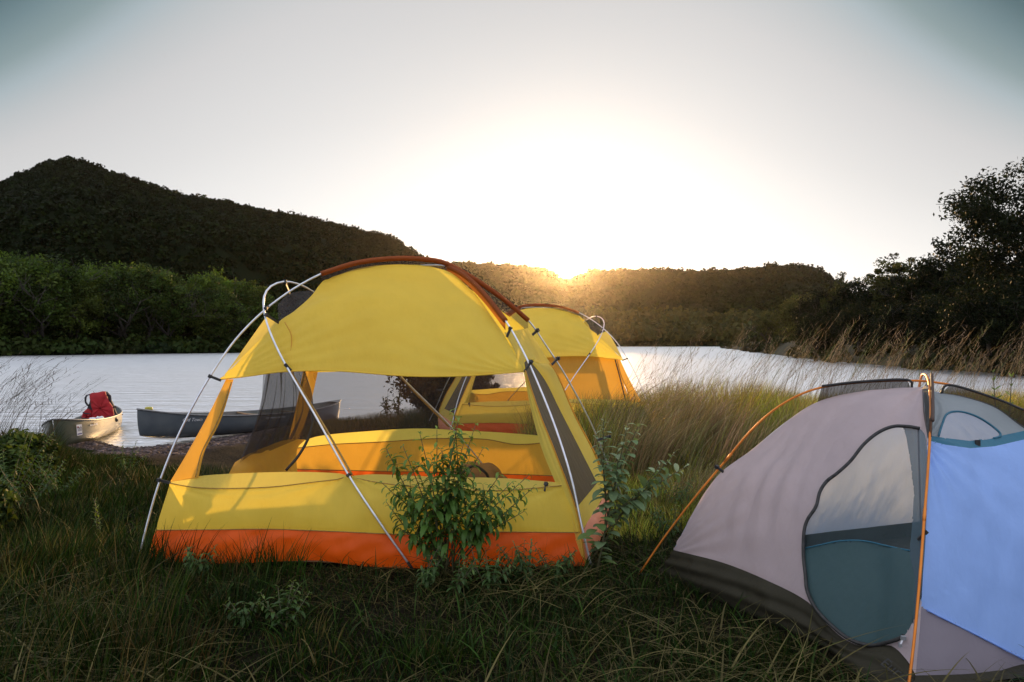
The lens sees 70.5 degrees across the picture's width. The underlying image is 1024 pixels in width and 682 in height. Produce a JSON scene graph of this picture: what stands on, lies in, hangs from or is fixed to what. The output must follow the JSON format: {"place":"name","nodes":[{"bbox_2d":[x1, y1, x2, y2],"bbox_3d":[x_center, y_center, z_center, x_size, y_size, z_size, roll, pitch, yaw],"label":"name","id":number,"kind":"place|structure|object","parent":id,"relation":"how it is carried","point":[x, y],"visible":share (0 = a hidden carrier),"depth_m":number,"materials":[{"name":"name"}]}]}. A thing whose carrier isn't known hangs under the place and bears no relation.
{"place":"outdoors","nodes":[
{"label":"outdoors","id":0,"kind":"place"},
{"bbox_2d":[0,420,232,580],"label":"grass","id":1,"kind":"structure","parent":0,"point":[93,463],"depth_m":5.53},
{"bbox_2d":[0,163,495,355],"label":"hill","id":2,"kind":"structure","parent":0,"point":[244,272],"depth_m":204.04,"materials":[{"name":"plant"}]},
{"bbox_2d":[1,259,20,335],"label":"shore tree","id":3,"kind":"object","parent":2,"relation":"on","point":[1,321],"visible":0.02,"depth_m":96.63,"materials":[{"name":"green plant"}]},
{"bbox_2d":[0,259,25,335],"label":"shore tree","id":4,"kind":"object","parent":2,"relation":"on","point":[4,267],"visible":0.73,"depth_m":92.71,"materials":[{"name":"green plant"}]},
{"bbox_2d":[0,271,27,339],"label":"shore tree","id":5,"kind":"object","parent":2,"relation":"on","point":[3,328],"visible":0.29,"depth_m":92.95,"materials":[{"name":"green plant"}]},
{"bbox_2d":[0,270,27,330],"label":"shore tree","id":6,"kind":"object","parent":2,"relation":"on","point":[7,328],"visible":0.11,"depth_m":93.94,"materials":[{"name":"green plant"}]},
{"bbox_2d":[0,250,28,339],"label":"shore tree","id":7,"kind":"object","parent":2,"relation":"on","point":[13,258],"depth_m":97.69,"materials":[{"name":"green plant"}]},
{"bbox_2d":[0,250,45,265],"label":"shore tree","id":8,"kind":"object","parent":2,"relation":"on","point":[7,254],"visible":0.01,"depth_m":105.97,"materials":[{"name":"green plant"}]},
{"bbox_2d":[3,269,78,338],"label":"shore tree","id":9,"kind":"object","parent":2,"relation":"on","point":[57,288],"visible":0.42,"depth_m":95.46,"materials":[{"name":"green plant"}]},
{"bbox_2d":[1,256,86,339],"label":"shore tree","id":10,"kind":"object","parent":2,"relation":"on","point":[29,289],"visible":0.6,"depth_m":93.92,"materials":[{"name":"green plant"}]},
{"bbox_2d":[1,253,104,337],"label":"shore tree","id":11,"kind":"object","parent":2,"relation":"on","point":[70,272],"visible":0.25,"depth_m":98.75,"materials":[{"name":"green plant"}]},
{"bbox_2d":[55,259,96,275],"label":"shore tree","id":12,"kind":"object","parent":2,"relation":"on","point":[67,264],"visible":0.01,"depth_m":112.53,"materials":[{"name":"green plant"}]},
{"bbox_2d":[47,280,110,338],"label":"shore tree","id":13,"kind":"object","parent":2,"relation":"on","point":[76,315],"visible":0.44,"depth_m":99.55,"materials":[{"name":"green plant"}]},
{"bbox_2d":[57,298,106,339],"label":"shore tree","id":14,"kind":"object","parent":2,"relation":"on","point":[91,331],"visible":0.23,"depth_m":102.14,"materials":[{"name":"green plant"}]},
{"bbox_2d":[72,257,133,336],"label":"shore tree","id":15,"kind":"object","parent":2,"relation":"on","point":[91,273],"visible":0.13,"depth_m":106.40,"materials":[{"name":"green plant"}]},
{"bbox_2d":[81,277,124,338],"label":"shore tree","id":16,"kind":"object","parent":2,"relation":"on","point":[105,322],"visible":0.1,"depth_m":104.06,"materials":[{"name":"green plant"}]},
{"bbox_2d":[92,262,139,333],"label":"shore tree","id":17,"kind":"object","parent":2,"relation":"on","point":[108,268],"visible":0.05,"depth_m":107.49,"materials":[{"name":"green plant"}]},
{"bbox_2d":[87,263,160,341],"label":"shore tree","id":18,"kind":"object","parent":2,"relation":"on","point":[112,316],"visible":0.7,"depth_m":104.50,"materials":[{"name":"green plant"}]},
{"bbox_2d":[0,330,248,355],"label":"shore brush","id":19,"kind":"object","parent":2,"relation":"on","point":[30,345],"visible":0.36,"depth_m":102.39,"materials":[{"name":"green plant"}]},
{"bbox_2d":[112,262,196,341],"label":"shore tree","id":20,"kind":"object","parent":2,"relation":"on","point":[162,278],"visible":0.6,"depth_m":107.39,"materials":[{"name":"green plant"}]},
{"bbox_2d":[124,262,186,286],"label":"shore tree","id":21,"kind":"object","parent":2,"relation":"on","point":[175,278],"visible":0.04,"depth_m":121.83,"materials":[{"name":"green plant"}]},
{"bbox_2d":[135,292,176,337],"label":"shore tree","id":22,"kind":"object","parent":2,"relation":"on","point":[160,320],"visible":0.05,"depth_m":110.12,"materials":[{"name":"green plant"}]},
{"bbox_2d":[136,282,205,338],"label":"shore tree","id":23,"kind":"object","parent":2,"relation":"on","point":[187,311],"visible":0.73,"depth_m":109.27,"materials":[{"name":"green plant"}]},
{"bbox_2d":[157,296,199,336],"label":"shore tree","id":24,"kind":"object","parent":2,"relation":"on","point":[180,332],"visible":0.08,"depth_m":113.46,"materials":[{"name":"green plant"}]},
{"bbox_2d":[171,280,199,295],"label":"shore tree","id":25,"kind":"object","parent":2,"relation":"on","point":[189,289],"depth_m":123.98,"materials":[{"name":"green plant"}]},
{"bbox_2d":[178,283,231,339],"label":"shore tree","id":26,"kind":"object","parent":2,"relation":"on","point":[202,293],"visible":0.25,"depth_m":113.98,"materials":[{"name":"green plant"}]},
{"bbox_2d":[184,299,234,339],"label":"shore tree","id":27,"kind":"object","parent":2,"relation":"on","point":[211,317],"visible":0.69,"depth_m":112.88,"materials":[{"name":"green plant"}]},
{"bbox_2d":[182,265,243,331],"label":"shore tree","id":28,"kind":"object","parent":2,"relation":"on","point":[203,281],"visible":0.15,"depth_m":125.95,"materials":[{"name":"green plant"}]},
{"bbox_2d":[199,281,244,337],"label":"shore tree","id":29,"kind":"object","parent":2,"relation":"on","point":[218,292],"visible":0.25,"depth_m":116.60,"materials":[{"name":"green plant"}]},
{"bbox_2d":[197,288,254,344],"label":"shore tree","id":30,"kind":"object","parent":2,"relation":"on","point":[226,308],"visible":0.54,"depth_m":114.90,"materials":[{"name":"green plant"}]},
{"bbox_2d":[232,279,278,335],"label":"shore tree","id":31,"kind":"object","parent":2,"relation":"on","point":[249,298],"visible":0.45,"depth_m":131.70,"materials":[{"name":"green plant"}]},
{"bbox_2d":[0,155,520,355],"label":"hillside wood","id":32,"kind":"object","parent":2,"relation":"on","point":[256,228],"visible":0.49,"depth_m":216.80,"materials":[{"name":"plant"}]},
{"bbox_2d":[0,157,819,278],"bbox_3d":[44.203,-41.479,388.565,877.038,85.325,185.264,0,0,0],"label":"crest trees","id":33,"kind":"object","parent":2,"relation":"on","point":[224,201],"visible":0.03,"depth_m":337.83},
{"bbox_2d":[301,404,439,439],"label":"shore grass","id":34,"kind":"structure","parent":0,"point":[408,419],"depth_m":12.21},
{"bbox_2d":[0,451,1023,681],"bbox_3d":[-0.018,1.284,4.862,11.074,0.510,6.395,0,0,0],"label":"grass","id":35,"kind":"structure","parent":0,"point":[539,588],"depth_m":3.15,"materials":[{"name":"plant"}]},
{"bbox_2d":[0,346,1023,447],"bbox_3d":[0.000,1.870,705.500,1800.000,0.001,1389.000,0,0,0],"label":"water","id":36,"kind":"structure","parent":0,"point":[132,383],"depth_m":34.28,"materials":[{"name":"grey liquid"}]},
{"bbox_2d":[41,405,122,444],"bbox_3d":[-8.362,1.650,14.247,1.016,0.584,4.564,-7,1,-19],"label":"canoe","id":37,"kind":"object","parent":36,"relation":"on","point":[78,428],"visible":0.68,"depth_m":12.79,"materials":[{"name":"grey plastic"}]},
{"bbox_2d":[81,391,117,418],"bbox_3d":[-8.496,1.352,14.896,0.704,0.646,0.283,0,0,-8],"label":"life jacket","id":38,"kind":"object","parent":37,"relation":"in","point":[101,404],"visible":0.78,"depth_m":14.79,"materials":[{"name":"red fabric"}]},
{"bbox_2d":[136,400,340,437],"bbox_3d":[-5.254,1.548,14.659,1.016,0.584,4.862,0,-2,32],"label":"canoe","id":39,"kind":"object","parent":36,"relation":"on","point":[156,424],"visible":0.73,"depth_m":13.20,"materials":[{"name":"grey vinyl"},{"name":"ash wood"}]},
{"bbox_2d":[0,419,1023,681],"bbox_3d":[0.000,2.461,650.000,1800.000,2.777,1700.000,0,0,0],"label":"ground","id":40,"kind":"structure","parent":0,"point":[222,455],"depth_m":3.23,"materials":[{"name":"plant"}]},
{"bbox_2d":[0,481,19,529],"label":"leafy bush","id":41,"kind":"object","parent":40,"relation":"on","point":[8,500],"visible":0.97,"depth_m":4.69,"materials":[{"name":"green plant"}]},
{"bbox_2d":[0,440,33,483],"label":"leafy bush","id":42,"kind":"object","parent":40,"relation":"on","point":[10,455],"visible":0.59,"depth_m":5.92,"materials":[{"name":"green plant"}]},
{"bbox_2d":[0,432,53,496],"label":"weed","id":43,"kind":"object","parent":40,"relation":"on","point":[19,476],"visible":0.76,"depth_m":5.72,"materials":[{"name":"green plant"}]},
{"bbox_2d":[0,427,62,478],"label":"leafy bush","id":44,"kind":"object","parent":40,"relation":"on","point":[17,436],"visible":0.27,"depth_m":6.74,"materials":[{"name":"green plant"}]},
{"bbox_2d":[0,454,66,506],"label":"weed","id":45,"kind":"object","parent":40,"relation":"on","point":[52,483],"visible":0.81,"depth_m":5.43,"materials":[{"name":"green plant"}]},
{"bbox_2d":[0,350,109,440],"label":"reed stalks","id":46,"kind":"object","parent":40,"relation":"on","point":[26,404],"visible":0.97,"depth_m":8.00,"materials":[{"name":"green plant"}]},
{"bbox_2d":[32,463,84,496],"bbox_3d":[-3.672,1.124,5.823,0.297,0.306,0.356,0,0,30],"label":"weed","id":47,"kind":"object","parent":40,"relation":"on","point":[72,481],"visible":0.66,"depth_m":5.82,"materials":[{"name":"green plant"}]},
{"bbox_2d":[90,498,102,532],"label":"weed","id":48,"kind":"object","parent":40,"relation":"on","point":[96,513],"visible":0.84,"depth_m":4.52,"materials":[{"name":"green plant"}]},
{"bbox_2d":[112,440,145,469],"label":"weed","id":49,"kind":"object","parent":40,"relation":"on","point":[122,461],"visible":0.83,"depth_m":8.07,"materials":[{"name":"green plant"}]},
{"bbox_2d":[183,544,218,580],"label":"weed","id":50,"kind":"object","parent":40,"relation":"on","point":[201,565],"visible":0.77,"depth_m":3.79,"materials":[{"name":"green plant"}]},
{"bbox_2d":[61,427,345,456],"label":"gravel","id":51,"kind":"structure","parent":40,"relation":"on","point":[165,446],"depth_m":11.71,"materials":[{"name":"stone"}]},
{"bbox_2d":[220,597,260,627],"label":"weed","id":52,"kind":"object","parent":40,"relation":"on","point":[245,611],"visible":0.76,"depth_m":3.19,"materials":[{"name":"green plant"}]},
{"bbox_2d":[255,580,310,629],"bbox_3d":[-1.003,1.168,3.172,0.236,0.216,0.171,0,0,-23],"label":"weed","id":53,"kind":"object","parent":40,"relation":"on","point":[280,614],"visible":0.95,"depth_m":3.16,"materials":[{"name":"green plant"}]},
{"bbox_2d":[138,256,621,569],"bbox_3d":[-0.619,0.354,4.857,3.034,1.844,1.853,0,0,0],"label":"yellow tent","id":54,"kind":"object","parent":40,"relation":"on","point":[410,316],"visible":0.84,"depth_m":4.34,"materials":[{"name":"fabric"}]},
{"bbox_2d":[446,461,506,477],"bbox_3d":[-0.261,1.031,5.186,0.492,0.357,0.420,0,0,0],"label":"duffel bag","id":55,"kind":"object","parent":54,"relation":"in","point":[489,470],"visible":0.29,"depth_m":5.10,"materials":[{"name":"brown fabric"}]},
{"bbox_2d":[377,393,393,422],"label":"sapling","id":56,"kind":"object","parent":40,"relation":"on","point":[385,406],"visible":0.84,"depth_m":13.22,"materials":[{"name":"green plant"}]},
{"bbox_2d":[391,389,405,425],"bbox_3d":[-2.115,1.243,13.492,0.373,0.789,0.322,0,0,16],"label":"sapling","id":57,"kind":"object","parent":40,"relation":"on","point":[398,403],"visible":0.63,"depth_m":13.51,"materials":[{"name":"green plant"}]},
{"bbox_2d":[0,506,846,681],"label":"foreground grass","id":58,"kind":"structure","parent":40,"relation":"on","point":[140,562],"depth_m":2.96,"materials":[{"name":"plant"}]},
{"bbox_2d":[383,375,479,418],"bbox_3d":[-1.375,0.761,12.472,1.672,1.323,1.544,0,0,0],"label":"shore bush","id":59,"kind":"object","parent":40,"relation":"on","point":[425,388],"visible":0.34,"depth_m":12.12,"materials":[{"name":"green plant"}]},
{"bbox_2d":[416,540,447,590],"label":"weed","id":60,"kind":"object","parent":40,"relation":"on","point":[427,579],"visible":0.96,"depth_m":3.60,"materials":[{"name":"green plant"}]},
{"bbox_2d":[375,408,537,578],"bbox_3d":[-0.298,0.804,3.824,0.865,0.899,0.352,0,0,0],"label":"leafy shrub","id":61,"kind":"object","parent":40,"relation":"on","point":[475,535],"visible":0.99,"depth_m":3.79,"materials":[{"name":"green plant"}]},
{"bbox_2d":[445,553,478,595],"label":"weed","id":62,"kind":"object","parent":40,"relation":"on","point":[461,575],"visible":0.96,"depth_m":3.55,"materials":[{"name":"green plant"}]},
{"bbox_2d":[472,375,500,389],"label":"shore bush","id":63,"kind":"object","parent":40,"relation":"on","point":[481,381],"visible":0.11,"depth_m":12.74,"materials":[{"name":"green plant"}]},
{"bbox_2d":[461,543,515,591],"bbox_3d":[-0.101,1.150,3.612,0.233,0.234,0.298,0,0,-32],"label":"weed","id":64,"kind":"object","parent":40,"relation":"on","point":[494,576],"visible":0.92,"depth_m":3.58,"materials":[{"name":"green plant"}]},
{"bbox_2d":[496,538,537,584],"bbox_3d":[0.055,1.124,3.730,0.222,0.269,0.294,0,0,-32],"label":"weed","id":65,"kind":"object","parent":40,"relation":"on","point":[522,563],"visible":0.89,"depth_m":3.69,"materials":[{"name":"green plant"}]},
{"bbox_2d":[428,304,648,433],"bbox_3d":[0.279,0.357,9.757,3.034,1.714,1.853,0,0,0],"label":"yellow tent","id":66,"kind":"object","parent":40,"relation":"on","point":[589,361],"visible":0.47,"depth_m":9.21,"materials":[{"name":"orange fabric"}]},
{"bbox_2d":[547,356,626,400],"label":"door panel","id":67,"kind":"structure","parent":66,"relation":"in","point":[597,374],"depth_m":9.19,"materials":[{"name":"fabric"}]},
{"bbox_2d":[531,542,577,581],"bbox_3d":[0.231,1.162,3.810,0.246,0.212,0.200,0,0,44],"label":"weed","id":68,"kind":"object","parent":40,"relation":"on","point":[564,564],"visible":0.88,"depth_m":3.77,"materials":[{"name":"green plant"}]},
{"bbox_2d":[576,419,688,571],"bbox_3d":[0.684,0.836,3.957,0.702,0.831,0.229,0,0,-15],"label":"downy plant","id":69,"kind":"object","parent":40,"relation":"on","point":[625,507],"visible":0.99,"depth_m":3.93,"materials":[{"name":"green plant"}]},
{"bbox_2d":[635,459,661,478],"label":"weed","id":70,"kind":"object","parent":40,"relation":"on","point":[647,471],"visible":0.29,"depth_m":6.34,"materials":[{"name":"green plant"}]},
{"bbox_2d":[647,505,683,537],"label":"weed","id":71,"kind":"object","parent":40,"relation":"on","point":[659,521],"visible":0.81,"depth_m":4.59,"materials":[{"name":"green plant"}]},
{"bbox_2d":[653,475,695,506],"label":"weed","id":72,"kind":"object","parent":40,"relation":"on","point":[683,495],"visible":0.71,"depth_m":5.30,"materials":[{"name":"green plant"}]},
{"bbox_2d":[675,443,702,470],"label":"weed","id":73,"kind":"object","parent":40,"relation":"on","point":[690,457],"visible":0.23,"depth_m":6.67,"materials":[{"name":"green plant"}]},
{"bbox_2d":[603,367,786,450],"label":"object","id":74,"kind":"object","parent":40,"relation":"on","point":[677,395],"visible":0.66,"depth_m":7.72,"materials":[{"name":"green plant"}]},
{"bbox_2d":[629,306,1023,408],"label":"reed stalks","id":75,"kind":"object","parent":40,"relation":"on","point":[853,374],"visible":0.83,"depth_m":10.27,"materials":[{"name":"brown plant"}]},
{"bbox_2d":[639,373,1023,681],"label":"backpacking tent","id":76,"kind":"object","parent":40,"relation":"on","point":[937,477],"visible":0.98,"depth_m":3.16,"materials":[{"name":"grey fabric"}]},
{"bbox_2d":[805,539,914,642],"bbox_3d":[1.431,0.779,3.025,0.402,0.800,0.620,0,0,24],"label":"door panel","id":77,"kind":"structure","parent":76,"relation":"in","point":[860,587],"depth_m":2.88,"materials":[{"name":"teal fabric"}]},
{"bbox_2d":[992,369,1001,397],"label":"upright plant","id":78,"kind":"object","parent":40,"relation":"on","point":[993,379],"visible":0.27,"depth_m":4.89,"materials":[{"name":"green plant"}]},
{"bbox_2d":[1004,373,1013,403],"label":"upright plant","id":79,"kind":"object","parent":40,"relation":"on","point":[1011,384],"visible":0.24,"depth_m":4.99,"materials":[{"name":"green plant"}]},
{"bbox_2d":[0,0,1023,292],"label":"sky","id":80,"kind":"structure","parent":0,"point":[697,135],"materials":[{"name":"white"}]},
{"bbox_2d":[555,262,576,277],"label":"sun disc","id":81,"kind":"object","parent":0,"point":[567,269],"visible":0.52,"depth_m":2940.91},
{"bbox_2d":[462,265,829,346],"bbox_3d":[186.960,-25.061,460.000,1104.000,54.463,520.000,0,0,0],"label":"ridge","id":82,"kind":"structure","parent":0,"point":[654,292],"depth_m":412.89,"materials":[{"name":"plant"}]},
{"bbox_2d":[502,303,772,341],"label":"shore wood","id":83,"kind":"object","parent":82,"relation":"on","point":[639,325],"visible":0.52,"depth_m":253.09,"materials":[{"name":"green plant"}]},
{"bbox_2d":[448,260,841,346],"bbox_3d":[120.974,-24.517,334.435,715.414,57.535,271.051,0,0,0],"label":"ridge wood","id":84,"kind":"object","parent":82,"relation":"on","point":[537,291],"visible":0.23,"depth_m":406.46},
{"bbox_2d":[606,456,841,541],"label":"meadow grass","id":85,"kind":"structure","parent":0,"point":[634,483],"depth_m":5.15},
{"bbox_2d":[501,368,1023,473],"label":"tall grass","id":86,"kind":"structure","parent":0,"point":[585,423],"depth_m":8.35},
{"bbox_2d":[574,376,1023,511],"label":"straw grass","id":87,"kind":"structure","parent":0,"point":[656,450],"depth_m":6.62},
{"bbox_2d":[723,341,1023,374],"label":"bank","id":88,"kind":"structure","parent":0,"point":[784,346],"depth_m":59.41,"materials":[{"name":"plant"}]},
{"bbox_2d":[747,309,784,342],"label":"tree","id":89,"kind":"object","parent":88,"relation":"on","point":[767,322],"visible":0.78,"depth_m":116.97,"materials":[{"name":"green plant"}]},
{"bbox_2d":[771,292,813,344],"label":"tree","id":90,"kind":"object","parent":88,"relation":"on","point":[785,313],"visible":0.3,"depth_m":91.99,"materials":[{"name":"green plant"}]},
{"bbox_2d":[788,288,836,334],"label":"tree","id":91,"kind":"object","parent":88,"relation":"on","point":[807,306],"visible":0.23,"depth_m":83.55,"materials":[{"name":"green plant"}]},
{"bbox_2d":[792,307,841,358],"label":"tree","id":92,"kind":"object","parent":88,"relation":"on","point":[820,318],"visible":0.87,"depth_m":67.45,"materials":[{"name":"green plant"}]},
{"bbox_2d":[805,272,861,315],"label":"tree","id":93,"kind":"object","parent":88,"relation":"on","point":[831,295],"visible":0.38,"depth_m":79.86,"materials":[{"name":"green plant"}]},
{"bbox_2d":[824,276,880,338],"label":"tree","id":94,"kind":"object","parent":88,"relation":"on","point":[845,292],"visible":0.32,"depth_m":75.38,"materials":[{"name":"green plant"}]},
{"bbox_2d":[827,300,883,351],"bbox_3d":[28.667,-1.283,60.089,4.868,4.343,4.806,0,0,3],"label":"tree","id":95,"kind":"object","parent":88,"relation":"on","point":[848,318],"visible":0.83,"depth_m":59.48,"materials":[{"name":"green plant"}]},
{"bbox_2d":[719,328,1023,377],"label":"bank brush","id":96,"kind":"object","parent":88,"relation":"on","point":[910,357],"visible":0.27,"depth_m":49.52,"materials":[{"name":"green plant"}]},
{"bbox_2d":[853,271,914,318],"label":"tree","id":97,"kind":"object","parent":88,"relation":"on","point":[871,294],"visible":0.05,"depth_m":73.68,"materials":[{"name":"green plant"}]},
{"bbox_2d":[863,252,915,315],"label":"tree","id":98,"kind":"object","parent":88,"relation":"on","point":[895,267],"visible":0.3,"depth_m":69.87,"materials":[{"name":"green plant"}]},
{"bbox_2d":[864,298,928,352],"bbox_3d":[29.063,-1.151,53.911,5.203,4.238,4.814,0,0,-38],"label":"tree","id":99,"kind":"object","parent":88,"relation":"on","point":[895,315],"visible":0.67,"depth_m":53.46,"materials":[{"name":"green plant"}]},
{"bbox_2d":[875,270,932,311],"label":"tree","id":100,"kind":"object","parent":88,"relation":"on","point":[898,278],"visible":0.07,"depth_m":65.93,"materials":[{"name":"green plant"}]},
{"bbox_2d":[898,286,975,348],"bbox_3d":[29.498,-1.413,49.143,5.673,4.608,5.521,0,0,10],"label":"tree","id":101,"kind":"object","parent":88,"relation":"on","point":[926,314],"visible":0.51,"depth_m":48.77,"materials":[{"name":"green plant"}]},
{"bbox_2d":[889,236,991,331],"bbox_3d":[35.946,-3.873,59.767,8.603,9.573,8.840,0,0,26],"label":"tree","id":102,"kind":"object","parent":88,"relation":"on","point":[930,268],"visible":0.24,"depth_m":59.35,"materials":[{"name":"green plant"}]},
{"bbox_2d":[927,239,990,298],"bbox_3d":[35.725,-3.536,55.846,5.821,8.873,5.686,0,0,-16],"label":"tree","id":103,"kind":"object","parent":88,"relation":"on","point":[947,271],"visible":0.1,"depth_m":56.13,"materials":[{"name":"green plant"}]},
{"bbox_2d":[913,247,1015,307],"bbox_3d":[36.130,-3.203,55.894,9.092,8.217,9.210,0,0,32],"label":"tree","id":104,"kind":"object","parent":88,"relation":"on","point":[943,289],"visible":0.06,"depth_m":55.48,"materials":[{"name":"green plant"}]},
{"bbox_2d":[931,274,1023,355],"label":"tree","id":105,"kind":"object","parent":88,"relation":"on","point":[962,309],"visible":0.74,"depth_m":42.67,"materials":[{"name":"green plant"}]},
{"bbox_2d":[933,156,1023,351],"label":"tree","id":106,"kind":"object","parent":88,"relation":"on","point":[986,215],"visible":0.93,"depth_m":45.86,"materials":[{"name":"green plant"}]},
{"bbox_2d":[954,271,1005,344],"bbox_3d":[36.479,-2.283,52.176,8.136,6.611,8.793,0,0,39],"label":"tree","id":107,"kind":"object","parent":88,"relation":"on","point":[964,287],"visible":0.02,"depth_m":53.46,"materials":[{"name":"green plant"}]},
{"bbox_2d":[971,267,1023,355],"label":"tree","id":108,"kind":"object","parent":88,"relation":"on","point":[1013,312],"visible":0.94,"depth_m":39.77,"materials":[{"name":"green plant"}]},
{"bbox_2d":[981,247,1023,297],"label":"tree","id":109,"kind":"object","parent":88,"relation":"on","point":[1008,269],"visible":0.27,"depth_m":43.94,"materials":[{"name":"green plant"}]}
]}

